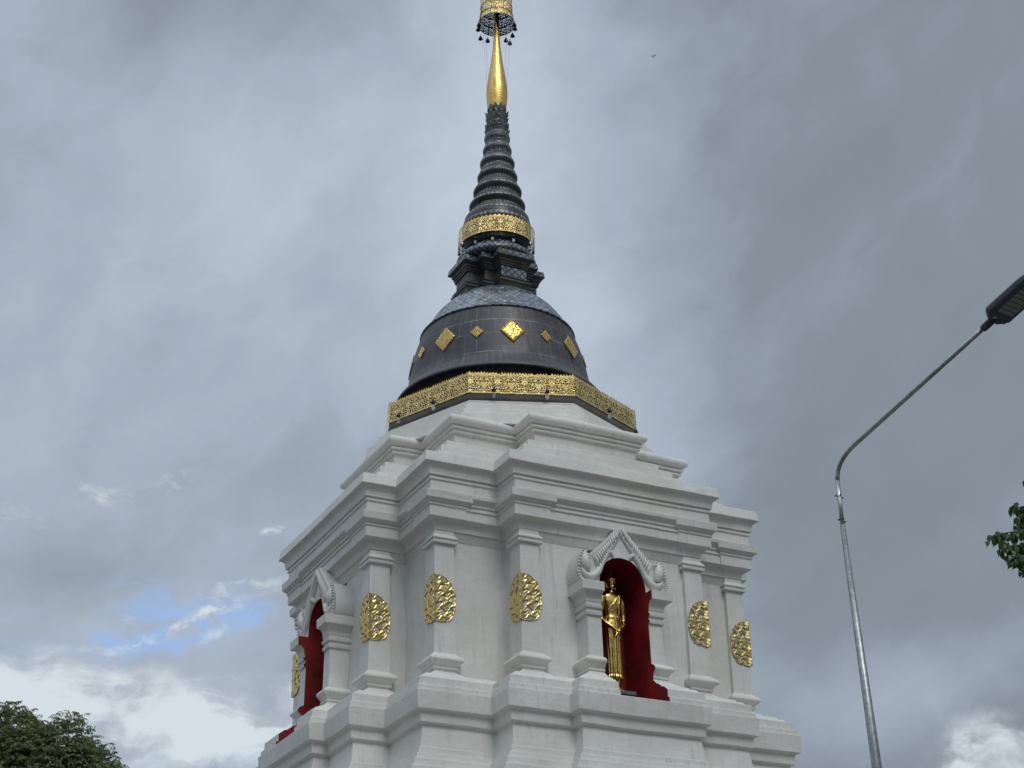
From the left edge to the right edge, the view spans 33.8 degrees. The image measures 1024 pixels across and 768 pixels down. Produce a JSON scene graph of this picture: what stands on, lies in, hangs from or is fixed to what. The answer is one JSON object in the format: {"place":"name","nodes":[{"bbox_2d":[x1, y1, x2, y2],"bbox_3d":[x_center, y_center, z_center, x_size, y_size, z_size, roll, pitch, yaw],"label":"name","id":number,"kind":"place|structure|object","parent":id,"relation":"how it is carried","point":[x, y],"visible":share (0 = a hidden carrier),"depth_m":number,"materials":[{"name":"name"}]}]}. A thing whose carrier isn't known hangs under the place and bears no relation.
{"place":"outdoors","nodes":[
{"label":"outdoors","id":0,"kind":"place"},
{"bbox_2d":[0,701,128,767],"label":"leafy tree","id":1,"kind":"object","parent":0,"point":[24,743],"visible":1,"depth_m":37.27,"materials":[{"name":"green plant"}]},
{"bbox_2d":[0,0,1023,767],"label":"sky","id":2,"kind":"structure","parent":0,"point":[229,229],"materials":[{"name":"grey"}]},
{"bbox_2d":[256,0,800,767],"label":"stupa","id":3,"kind":"object","parent":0,"point":[460,550],"visible":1,"depth_m":23.67,"materials":[{"name":"paint"}]},
{"bbox_2d":[396,411,400,423],"bbox_3d":[-1.772,0.519,26.331,0.072,0.227,0.072,-11,-29,17],"label":"wind bell","id":4,"kind":"object","parent":3,"relation":"attached to","point":[398,419],"visible":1,"depth_m":26.32,"materials":[{"name":"metal"}]},
{"bbox_2d":[431,399,434,409],"bbox_3d":[-1.213,0.305,25.939,0.072,0.227,0.072,3,-27,-8],"label":"wind bell","id":5,"kind":"object","parent":3,"relation":"attached to","point":[433,406],"visible":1,"depth_m":25.92,"materials":[{"name":"metal"}]},
{"bbox_2d":[492,387,495,397],"bbox_3d":[-0.273,0.115,25.613,0.072,0.227,0.072,-13,-29,21],"label":"wind bell","id":6,"kind":"object","parent":3,"relation":"attached to","point":[494,394],"visible":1,"depth_m":25.60,"materials":[{"name":"metal"}]},
{"bbox_2d":[545,389,549,399],"bbox_3d":[0.537,0.141,25.702,0.072,0.227,0.072,0,-27,-2],"label":"wind bell","id":7,"kind":"object","parent":3,"relation":"attached to","point":[547,392],"visible":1,"depth_m":25.68,"materials":[{"name":"metal"}]},
{"bbox_2d":[607,408,611,418],"bbox_3d":[1.523,0.446,26.346,0.072,0.227,0.072,-5,-27,7],"label":"wind bell","id":8,"kind":"object","parent":3,"relation":"attached to","point":[609,411],"visible":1,"depth_m":26.33,"materials":[{"name":"metal"}]},
{"bbox_2d":[602,567,636,696],"bbox_3d":[1.368,3.521,23.264,0.515,2.105,0.359,12,-30,-24],"label":"statue","id":9,"kind":"object","parent":3,"relation":"in","point":[613,604],"visible":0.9,"depth_m":23.23,"materials":[{"name":"gold metal"}]},
{"bbox_2d":[835,274,1023,767],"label":"street lamp","id":10,"kind":"object","parent":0,"point":[1005,306],"visible":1,"depth_m":18.48,"materials":[{"name":"metal"}]},
{"bbox_2d":[985,481,1023,577],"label":"fig tree","id":11,"kind":"object","parent":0,"point":[1001,539],"visible":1,"depth_m":17.09,"materials":[{"name":"green plant"}]}
]}

